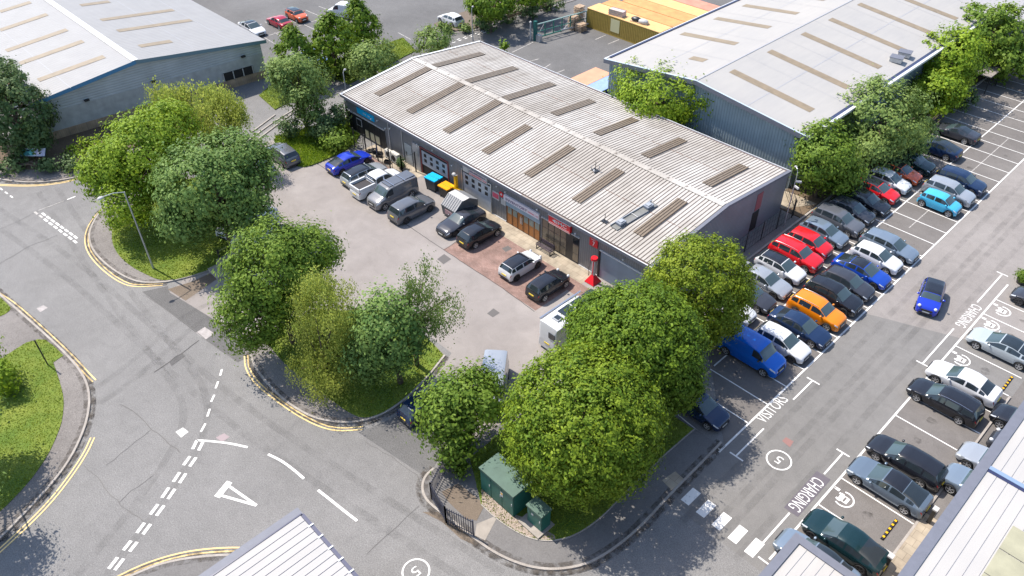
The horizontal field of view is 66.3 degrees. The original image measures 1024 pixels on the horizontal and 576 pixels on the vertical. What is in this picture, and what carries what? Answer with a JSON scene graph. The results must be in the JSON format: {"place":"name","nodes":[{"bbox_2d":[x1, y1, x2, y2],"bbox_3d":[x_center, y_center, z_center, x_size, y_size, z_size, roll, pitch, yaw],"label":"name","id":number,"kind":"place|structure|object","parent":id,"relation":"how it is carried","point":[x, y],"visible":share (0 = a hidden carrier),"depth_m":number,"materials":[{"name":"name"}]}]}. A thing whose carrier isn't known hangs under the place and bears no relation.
{"place":"outdoors","nodes":[
{"label":"outdoors","id":0,"kind":"place"},
{"bbox_2d":[0,296,87,535],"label":"pavement","id":1,"kind":"structure","parent":0,"point":[16,331],"depth_m":54.01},
{"bbox_2d":[0,0,266,139],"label":"warehouse","id":2,"kind":"structure","parent":0,"point":[90,64],"depth_m":89.79,"materials":[{"name":"paint"}]},
{"bbox_2d":[90,176,194,281],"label":"pavement","id":3,"kind":"structure","parent":0,"point":[101,237],"depth_m":68.41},
{"bbox_2d":[135,556,225,575],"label":"pavement","id":4,"kind":"structure","parent":0,"point":[193,567],"depth_m":44.92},
{"bbox_2d":[250,309,443,420],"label":"pavement","id":5,"kind":"structure","parent":0,"point":[271,369],"depth_m":55.54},
{"bbox_2d":[0,66,1010,575],"bbox_3d":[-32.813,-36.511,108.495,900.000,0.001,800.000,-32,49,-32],"label":"ground","id":6,"kind":"structure","parent":0,"point":[122,342],"depth_m":50.77,"materials":[{"name":"asphalt"}]},
{"bbox_2d":[0,339,63,510],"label":"grass verge","id":7,"kind":"object","parent":6,"relation":"on","point":[5,489],"depth_m":53.72,"materials":[{"name":"plant"}]},
{"bbox_2d":[0,109,194,169],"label":"planting bed","id":8,"kind":"object","parent":6,"relation":"on","point":[63,143],"visible":0.24,"depth_m":82.90,"materials":[{"name":"soil"}]},
{"bbox_2d":[0,55,61,158],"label":"dark tree","id":9,"kind":"object","parent":8,"relation":"on","point":[31,131],"visible":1,"depth_m":78.20,"materials":[{"name":"green plant"}]},
{"bbox_2d":[0,151,61,177],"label":"shrub","id":10,"kind":"object","parent":8,"relation":"on","point":[44,163],"visible":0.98,"depth_m":78.07,"materials":[{"name":"green plant"}]},
{"bbox_2d":[112,178,231,279],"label":"grass verge","id":11,"kind":"object","parent":6,"relation":"on","point":[167,259],"depth_m":68.08,"materials":[{"name":"plant"}]},
{"bbox_2d":[67,93,205,238],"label":"lime tree","id":12,"kind":"object","parent":11,"relation":"on","point":[114,165],"visible":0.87,"depth_m":66.76,"materials":[{"name":"green plant"}]},
{"bbox_2d":[142,75,254,147],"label":"willow tree","id":13,"kind":"object","parent":11,"relation":"on","point":[210,107],"visible":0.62,"depth_m":74.30,"materials":[{"name":"green plant"}]},
{"bbox_2d":[140,121,290,253],"bbox_3d":[-24.438,-7.625,65.257,12.934,10.745,10.796,-32,49,-32],"label":"sycamore tree","id":14,"kind":"object","parent":11,"relation":"on","point":[238,204],"visible":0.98,"depth_m":63.04,"materials":[{"name":"green plant"}]},
{"bbox_2d":[0,179,362,575],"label":"yellow lines","id":15,"kind":"object","parent":6,"relation":"on","point":[89,373],"visible":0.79,"depth_m":53.02,"materials":[{"name":"paint"}]},
{"bbox_2d":[143,286,244,361],"bbox_3d":[-24.718,2.486,61.479,13.077,0.001,1.952,26,47,29],"label":"forecourt entrance","id":16,"kind":"object","parent":6,"relation":"on","point":[197,320],"visible":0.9,"depth_m":61.85,"materials":[{"name":"asphalt"}]},
{"bbox_2d":[0,29,487,569],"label":"road lines","id":17,"kind":"object","parent":6,"relation":"on","point":[224,489],"visible":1,"depth_m":49.20,"materials":[{"name":"white paint"}]},
{"bbox_2d":[199,507,358,575],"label":"site building","id":18,"kind":"structure","parent":6,"relation":"on","point":[294,542],"depth_m":37.80,"materials":[{"name":"white"}]},
{"bbox_2d":[257,48,337,132],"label":"ash tree","id":19,"kind":"object","parent":6,"relation":"on","point":[291,74],"visible":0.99,"depth_m":80.77,"materials":[{"name":"green plant"}]},
{"bbox_2d":[273,118,359,166],"bbox_3d":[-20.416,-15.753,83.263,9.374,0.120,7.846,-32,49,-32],"label":"grass verge","id":20,"kind":"object","parent":6,"relation":"on","point":[298,165],"depth_m":81.25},
{"bbox_2d":[298,101,351,144],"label":"shrub","id":21,"kind":"object","parent":20,"relation":"on","point":[337,117],"visible":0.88,"depth_m":81.86,"materials":[{"name":"green plant"}]},
{"bbox_2d":[277,255,363,413],"bbox_3d":[-12.653,2.700,52.794,7.065,10.609,6.779,-32,49,-32],"label":"birch tree","id":22,"kind":"object","parent":6,"relation":"on","point":[322,328],"visible":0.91,"depth_m":52.28,"materials":[{"name":"green plant"}]},
{"bbox_2d":[259,38,415,109],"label":"grass verge","id":23,"kind":"object","parent":6,"relation":"on","point":[339,79],"depth_m":94.49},
{"bbox_2d":[267,21,322,84],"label":"pointed hornbeam tree","id":24,"kind":"object","parent":23,"relation":"on","point":[290,38],"visible":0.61,"depth_m":89.45,"materials":[{"name":"green plant"}]},
{"bbox_2d":[308,8,361,78],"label":"pointed hornbeam tree","id":25,"kind":"object","parent":23,"relation":"on","point":[330,48],"visible":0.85,"depth_m":91.49,"materials":[{"name":"green plant"}]},
{"bbox_2d":[0,38,690,539],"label":"grass","id":26,"kind":"structure","parent":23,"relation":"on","point":[144,232],"depth_m":66.18,"materials":[{"name":"green plant"}]},
{"bbox_2d":[336,0,383,54],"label":"pointed hornbeam tree","id":27,"kind":"object","parent":23,"relation":"on","point":[363,16],"visible":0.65,"depth_m":95.66,"materials":[{"name":"green plant"}]},
{"bbox_2d":[192,0,521,67],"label":"car park","id":28,"kind":"structure","parent":6,"relation":"on","point":[403,17],"depth_m":111.46,"materials":[{"name":"asphalt"}]},
{"bbox_2d":[271,310,442,417],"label":"grass verge","id":29,"kind":"object","parent":6,"relation":"on","point":[371,394],"depth_m":55.71,"materials":[{"name":"plant"}]},
{"bbox_2d":[332,274,439,392],"bbox_3d":[-8.587,3.182,53.001,7.381,9.524,6.419,5,40,7],"label":"sycamore tree","id":30,"kind":"object","parent":29,"relation":"on","point":[378,346],"visible":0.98,"depth_m":51.37,"materials":[{"name":"green plant"}]},
{"bbox_2d":[387,250,468,366],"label":"birch tree","id":31,"kind":"object","parent":29,"relation":"on","point":[437,309],"visible":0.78,"depth_m":52.36,"materials":[{"name":"green plant"}]},
{"bbox_2d":[0,178,720,575],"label":"kerb grime","id":32,"kind":"object","parent":6,"relation":"on","point":[710,460],"visible":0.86,"depth_m":49.16,"materials":[{"name":"grey"}]},
{"bbox_2d":[337,33,401,85],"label":"ash tree","id":33,"kind":"object","parent":6,"relation":"on","point":[358,63],"visible":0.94,"depth_m":89.58,"materials":[{"name":"green plant"}]},
{"bbox_2d":[359,416,443,474],"bbox_3d":[-6.908,10.186,51.961,3.819,0.001,5.856,-32,49,-32],"label":"entrance apron","id":34,"kind":"object","parent":6,"relation":"on","point":[404,447],"visible":0.69,"depth_m":51.86,"materials":[{"name":"asphalt"}]},
{"bbox_2d":[170,140,644,453],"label":"forecourt","id":35,"kind":"structure","parent":6,"relation":"on","point":[379,242],"depth_m":65.97,"materials":[{"name":"concrete"}]},
{"bbox_2d":[203,208,349,366],"bbox_3d":[-16.448,-0.112,55.877,10.770,11.044,8.774,-12,41,-14],"label":"maple tree","id":36,"kind":"object","parent":35,"relation":"on","point":[288,251],"visible":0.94,"depth_m":53.53,"materials":[{"name":"green plant"}]},
{"bbox_2d":[348,168,400,199],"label":"pickup truck","id":37,"kind":"object","parent":35,"relation":"on","point":[362,188],"visible":0.68,"depth_m":74.37,"materials":[{"name":"white"}]},
{"bbox_2d":[367,170,418,210],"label":"panel van","id":38,"kind":"object","parent":35,"relation":"on","point":[386,193],"visible":0.98,"depth_m":73.04,"materials":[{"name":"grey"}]},
{"bbox_2d":[387,195,434,224],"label":"parked car","id":39,"kind":"object","parent":35,"relation":"on","point":[405,210],"visible":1,"depth_m":71.09,"materials":[{"name":"grey"}]},
{"bbox_2d":[395,356,516,482],"bbox_3d":[-3.229,7.904,49.519,8.033,6.624,6.849,-32,49,-32],"label":"whitebeam tree","id":40,"kind":"object","parent":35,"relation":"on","point":[466,400],"visible":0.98,"depth_m":48.07,"materials":[{"name":"green plant"}]},
{"bbox_2d":[436,205,486,237],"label":"parked car","id":41,"kind":"object","parent":35,"relation":"on","point":[454,223],"visible":0.95,"depth_m":69.91,"materials":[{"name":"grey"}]},
{"bbox_2d":[539,289,593,352],"bbox_3d":[4.727,2.323,59.128,6.060,2.700,2.418,-32,49,-32],"label":"camper van","id":42,"kind":"object","parent":35,"relation":"on","point":[551,328],"visible":0.32,"depth_m":57.48,"materials":[{"name":"white"}]},
{"bbox_2d":[407,23,455,56],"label":"ash tree","id":43,"kind":"object","parent":6,"relation":"on","point":[430,40],"visible":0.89,"depth_m":94.49,"materials":[{"name":"green plant"}]},
{"bbox_2d":[442,484,482,519],"bbox_3d":[-2.920,13.130,48.201,1.504,0.001,3.071,-32,49,-32],"label":"soil bed","id":44,"kind":"object","parent":6,"relation":"on","point":[463,501],"visible":0.9,"depth_m":48.19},
{"bbox_2d":[0,0,1010,575],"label":"kerb","id":45,"kind":"structure","parent":6,"relation":"on","point":[482,544],"depth_m":51.57,"materials":[{"name":"concrete"}]},
{"bbox_2d":[445,240,566,310],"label":"brick bay","id":46,"kind":"object","parent":6,"relation":"on","point":[486,258],"visible":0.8,"depth_m":66.32,"materials":[{"name":"brick"}]},
{"bbox_2d":[525,268,569,301],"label":"parked car","id":47,"kind":"object","parent":46,"relation":"on","point":[543,286],"visible":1,"depth_m":62.68,"materials":[{"name":"black"}]},
{"bbox_2d":[469,0,564,33],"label":"hedge","id":48,"kind":"object","parent":6,"relation":"on","point":[530,11],"visible":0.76,"depth_m":108.06,"materials":[{"name":"green plant"}]},
{"bbox_2d":[478,205,590,283],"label":"paved walk","id":49,"kind":"structure","parent":6,"relation":"on","point":[556,260],"depth_m":67.88,"materials":[{"name":"concrete"}]},
{"bbox_2d":[487,234,588,295],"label":"brick bay","id":50,"kind":"object","parent":6,"relation":"on","point":[501,242],"visible":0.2,"depth_m":66.68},
{"bbox_2d":[456,220,501,248],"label":"parked car","id":51,"kind":"object","parent":50,"relation":"on","point":[473,235],"visible":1,"depth_m":68.18,"materials":[{"name":"black"}]},
{"bbox_2d":[498,249,541,281],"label":"parked car","id":52,"kind":"object","parent":50,"relation":"on","point":[516,267],"visible":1,"depth_m":64.69,"materials":[{"name":"white"}]},
{"bbox_2d":[340,41,791,295],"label":"industrial unit","id":53,"kind":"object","parent":6,"relation":"on","point":[545,137],"visible":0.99,"depth_m":71.92,"materials":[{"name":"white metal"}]},
{"bbox_2d":[541,216,579,263],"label":"shop window","id":54,"kind":"structure","parent":53,"relation":"in","point":[566,244],"depth_m":66.65,"materials":[{"name":"black glass"}]},
{"bbox_2d":[471,342,693,539],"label":"grass verge","id":55,"kind":"object","parent":6,"relation":"on","point":[557,512],"depth_m":48.13,"materials":[{"name":"plant"}]},
{"bbox_2d":[478,453,532,516],"bbox_3d":[-0.387,12.024,47.807,1.640,2.120,3.028,-32,49,-32],"label":"utility cabinet","id":56,"kind":"object","parent":55,"relation":"on","point":[502,486],"visible":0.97,"depth_m":47.18,"materials":[{"name":"metal"}]},
{"bbox_2d":[518,496,554,538],"bbox_3d":[1.442,13.468,46.397,1.400,1.710,1.700,-32,49,-32],"label":"utility cabinet","id":57,"kind":"object","parent":55,"relation":"on","point":[535,521],"visible":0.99,"depth_m":46.17,"materials":[{"name":"metal"}]},
{"bbox_2d":[491,333,676,513],"bbox_3d":[4.088,8.132,46.284,10.496,10.266,10.947,-32,49,-32],"label":"hornbeam tree","id":58,"kind":"object","parent":55,"relation":"on","point":[588,473],"visible":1,"depth_m":43.21,"materials":[{"name":"green plant"}]},
{"bbox_2d":[561,273,718,426],"bbox_3d":[7.996,4.188,50.888,10.263,10.338,10.142,6,40,8],"label":"hornbeam tree","id":59,"kind":"object","parent":55,"relation":"on","point":[623,321],"visible":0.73,"depth_m":47.91,"materials":[{"name":"green plant"}]},
{"bbox_2d":[447,0,733,77],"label":"yard","id":60,"kind":"structure","parent":6,"relation":"on","point":[571,54],"depth_m":102.84,"materials":[{"name":"concrete"}]},
{"bbox_2d":[463,0,550,32],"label":"hornbeam tree","id":61,"kind":"object","parent":60,"relation":"on","point":[490,10],"visible":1,"depth_m":101.48,"materials":[{"name":"green plant"}]},
{"bbox_2d":[586,3,671,43],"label":"shipping container","id":62,"kind":"object","parent":60,"relation":"on","point":[600,19],"visible":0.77,"depth_m":102.69,"materials":[{"name":"metal"}]},
{"bbox_2d":[604,56,714,130],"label":"willow tree","id":63,"kind":"object","parent":6,"relation":"on","point":[634,95],"visible":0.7,"depth_m":78.33,"materials":[{"name":"green plant"}]},
{"bbox_2d":[640,226,759,353],"bbox_3d":[13.176,0.342,55.693,8.692,10.022,8.703,-32,49,-32],"label":"hornbeam tree","id":64,"kind":"object","parent":6,"relation":"on","point":[702,254],"visible":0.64,"depth_m":53.16,"materials":[{"name":"green plant"}]},
{"bbox_2d":[603,0,987,188],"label":"warehouse","id":65,"kind":"structure","parent":6,"relation":"on","point":[775,72],"depth_m":82.42,"materials":[{"name":"white metal"}]},
{"bbox_2d":[758,533,856,575],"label":"office extension","id":66,"kind":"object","parent":6,"relation":"on","point":[798,554],"visible":1,"depth_m":36.11,"materials":[{"name":"grey"}]},
{"bbox_2d":[784,117,876,198],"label":"hedge tree","id":67,"kind":"object","parent":6,"relation":"on","point":[838,163],"visible":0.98,"depth_m":70.07,"materials":[{"name":"green plant"}]},
{"bbox_2d":[667,313,1023,571],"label":"car park surface","id":68,"kind":"object","parent":6,"relation":"on","point":[864,370],"visible":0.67,"depth_m":52.74,"materials":[{"name":"asphalt"}]},
{"bbox_2d":[681,488,768,563],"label":"crossing blocks","id":69,"kind":"structure","parent":68,"relation":"on","point":[737,534],"depth_m":46.94,"materials":[{"name":"white paint"}]},
{"bbox_2d":[965,327,1023,369],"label":"parked car","id":70,"kind":"object","parent":68,"relation":"on","point":[1009,348],"visible":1,"depth_m":57.00,"materials":[{"name":"white"}]},
{"bbox_2d":[704,67,1023,447],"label":"car park bays","id":71,"kind":"object","parent":6,"relation":"on","point":[740,402],"visible":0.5,"depth_m":71.03,"materials":[{"name":"asphalt"}]},
{"bbox_2d":[687,392,729,431],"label":"parked car","id":72,"kind":"object","parent":71,"relation":"on","point":[713,414],"visible":0.53,"depth_m":52.40,"materials":[{"name":"blue"}]},
{"bbox_2d":[716,325,785,377],"bbox_3d":[17.471,4.401,57.024,2.318,1.958,5.060,-32,49,-32],"label":"panel van","id":73,"kind":"object","parent":71,"relation":"on","point":[757,351],"visible":0.85,"depth_m":56.19,"materials":[{"name":"blue"}]},
{"bbox_2d":[735,261,792,299],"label":"parked car","id":74,"kind":"object","parent":71,"relation":"on","point":[773,284],"visible":0.65,"depth_m":62.83,"materials":[{"name":"silver"}]},
{"bbox_2d":[753,249,806,284],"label":"parked car","id":75,"kind":"object","parent":71,"relation":"on","point":[786,267],"visible":0.83,"depth_m":64.23,"materials":[{"name":"white"}]},
{"bbox_2d":[754,321,811,363],"bbox_3d":[20.006,3.906,57.971,2.158,1.460,4.260,-32,49,-32],"label":"parked car","id":76,"kind":"object","parent":71,"relation":"on","point":[790,344],"visible":0.84,"depth_m":57.33,"materials":[{"name":"white"}]},
{"bbox_2d":[767,234,823,272],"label":"parked car","id":77,"kind":"object","parent":71,"relation":"on","point":[804,256],"visible":0.77,"depth_m":65.37,"materials":[{"name":"red"}]},
{"bbox_2d":[766,305,831,348],"bbox_3d":[21.809,2.801,59.305,2.208,1.419,4.810,-32,49,-32],"label":"parked car","id":78,"kind":"object","parent":71,"relation":"on","point":[811,332],"visible":0.88,"depth_m":58.73,"materials":[{"name":"blue"}]},
{"bbox_2d":[787,226,832,259],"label":"parked car","id":79,"kind":"object","parent":71,"relation":"on","point":[820,245],"visible":0.69,"depth_m":66.50,"materials":[{"name":"red"}]},
{"bbox_2d":[786,288,846,331],"bbox_3d":[23.611,1.613,60.568,2.181,1.598,4.423,-32,49,-32],"label":"parked car","id":80,"kind":"object","parent":71,"relation":"on","point":[825,313],"visible":0.89,"depth_m":59.98,"materials":[{"name":"orange"}]},
{"bbox_2d":[798,215,848,248],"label":"parked car","id":81,"kind":"object","parent":71,"relation":"on","point":[832,233],"visible":0.81,"depth_m":67.92,"materials":[{"name":"grey"}]},
{"bbox_2d":[802,274,863,316],"bbox_3d":[25.414,0.476,61.875,2.248,1.640,4.560,-32,49,-32],"label":"parked car","id":82,"kind":"object","parent":71,"relation":"on","point":[843,298],"visible":0.83,"depth_m":61.21,"materials":[{"name":"black"}]},
{"bbox_2d":[810,202,864,237],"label":"parked car","id":83,"kind":"object","parent":71,"relation":"on","point":[847,222],"visible":0.83,"depth_m":69.11,"materials":[{"name":"grey"}]},
{"bbox_2d":[821,264,874,301],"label":"parked car","id":84,"kind":"object","parent":71,"relation":"on","point":[859,287],"visible":0.69,"depth_m":62.52,"materials":[{"name":"black"}]},
{"bbox_2d":[678,80,1023,451],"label":"bay lines","id":85,"kind":"object","parent":71,"relation":"on","point":[800,373],"visible":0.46,"depth_m":66.39,"materials":[{"name":"white paint"}]},
{"bbox_2d":[830,252,891,289],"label":"parked car","id":86,"kind":"object","parent":71,"relation":"on","point":[873,275],"visible":0.78,"depth_m":63.83,"materials":[{"name":"blue"}]},
{"bbox_2d":[848,239,902,274],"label":"parked car","id":87,"kind":"object","parent":71,"relation":"on","point":[875,254],"visible":0.87,"depth_m":65.17,"materials":[{"name":"white"}]},
{"bbox_2d":[859,226,919,263],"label":"parked car","id":88,"kind":"object","parent":71,"relation":"on","point":[896,245],"visible":0.8,"depth_m":66.40,"materials":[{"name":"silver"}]},
{"bbox_2d":[916,187,961,216],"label":"parked car","id":89,"kind":"object","parent":71,"relation":"on","point":[942,201],"visible":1,"depth_m":71.38,"materials":[{"name":"teal"}]},
{"bbox_2d":[921,174,975,206],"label":"parked car","id":90,"kind":"object","parent":71,"relation":"on","point":[959,192],"visible":0.77,"depth_m":72.59,"materials":[{"name":"silver"}]},
{"bbox_2d":[935,164,987,196],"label":"parked car","id":91,"kind":"object","parent":71,"relation":"on","point":[969,181],"visible":0.78,"depth_m":73.89,"materials":[{"name":"blue"}]},
{"bbox_2d":[765,375,1007,575],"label":"car park bays","id":92,"kind":"object","parent":6,"relation":"on","point":[872,518],"visible":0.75,"depth_m":50.43,"materials":[{"name":"asphalt"}]},
{"bbox_2d":[800,508,889,575],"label":"parked car","id":93,"kind":"object","parent":92,"relation":"on","point":[863,552],"visible":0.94,"depth_m":44.62,"materials":[{"name":"green"}]},
{"bbox_2d":[846,456,933,518],"bbox_3d":[23.249,12.006,48.202,2.268,1.438,4.910,-32,49,-32],"label":"parked car","id":94,"kind":"object","parent":92,"relation":"on","point":[897,488],"visible":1,"depth_m":47.56,"materials":[{"name":"grey"}]},
{"bbox_2d":[763,271,1023,559],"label":"bay lines","id":95,"kind":"object","parent":92,"relation":"on","point":[864,449],"visible":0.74,"depth_m":52.94,"materials":[{"name":"white paint"}]},
{"bbox_2d":[865,434,948,491],"bbox_3d":[25.019,10.814,49.602,2.208,1.449,4.810,-32,49,-32],"label":"parked car","id":96,"kind":"object","parent":92,"relation":"on","point":[923,469],"visible":0.94,"depth_m":48.95,"materials":[{"name":"black"}]},
{"bbox_2d":[906,377,985,427],"bbox_3d":[29.612,7.559,53.443,2.208,1.456,4.810,-32,49,-32],"label":"parked car","id":97,"kind":"object","parent":92,"relation":"on","point":[962,407],"visible":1,"depth_m":52.78,"materials":[{"name":"black"}]},
{"bbox_2d":[925,360,1002,407],"bbox_3d":[31.627,6.454,54.770,2.208,1.419,4.810,-32,49,-32],"label":"parked car","id":98,"kind":"object","parent":92,"relation":"on","point":[981,388],"visible":0.87,"depth_m":54.14,"materials":[{"name":"white"}]},
{"bbox_2d":[836,63,942,175],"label":"hedge tree","id":99,"kind":"object","parent":6,"relation":"on","point":[907,130],"visible":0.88,"depth_m":74.41,"materials":[{"name":"green plant"}]},
{"bbox_2d":[827,83,979,196],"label":"hedge","id":100,"kind":"object","parent":6,"relation":"on","point":[975,100],"visible":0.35,"depth_m":80.59,"materials":[{"name":"green plant"}]},
{"bbox_2d":[866,161,1023,340],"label":"car park surface","id":101,"kind":"object","parent":6,"relation":"on","point":[973,251],"visible":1,"depth_m":65.19,"materials":[{"name":"asphalt"}]},
{"bbox_2d":[913,277,945,316],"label":"driving car","id":102,"kind":"object","parent":101,"relation":"on","point":[930,293],"visible":1,"depth_m":61.06,"materials":[{"name":"blue"}]},
{"bbox_2d":[906,20,997,120],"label":"hedge tree","id":103,"kind":"object","parent":6,"relation":"on","point":[949,76],"visible":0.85,"depth_m":84.06,"materials":[{"name":"green plant"}]},
{"bbox_2d":[927,381,1023,519],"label":"car park bays","id":104,"kind":"object","parent":6,"relation":"on","point":[943,500],"visible":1,"depth_m":51.45,"materials":[{"name":"concrete"}]},
{"bbox_2d":[960,0,1023,85],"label":"hedge tree","id":105,"kind":"object","parent":6,"relation":"on","point":[1009,50],"visible":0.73,"depth_m":89.05,"materials":[{"name":"green plant"}]},
{"bbox_2d":[424,380,718,566],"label":"pavement","id":106,"kind":"structure","parent":0,"point":[614,523],"depth_m":47.28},
{"bbox_2d":[680,211,799,292],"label":"side path","id":107,"kind":"structure","parent":0,"point":[759,244],"depth_m":69.39,"materials":[{"name":"concrete"}]},
{"bbox_2d":[881,513,936,575],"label":"pavement","id":108,"kind":"structure","parent":0,"point":[911,543],"depth_m":45.54,"materials":[{"name":"concrete"}]},
{"bbox_2d":[898,400,1023,575],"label":"office building","id":109,"kind":"structure","parent":0,"point":[977,528],"depth_m":33.06,"materials":[{"name":"grey"}]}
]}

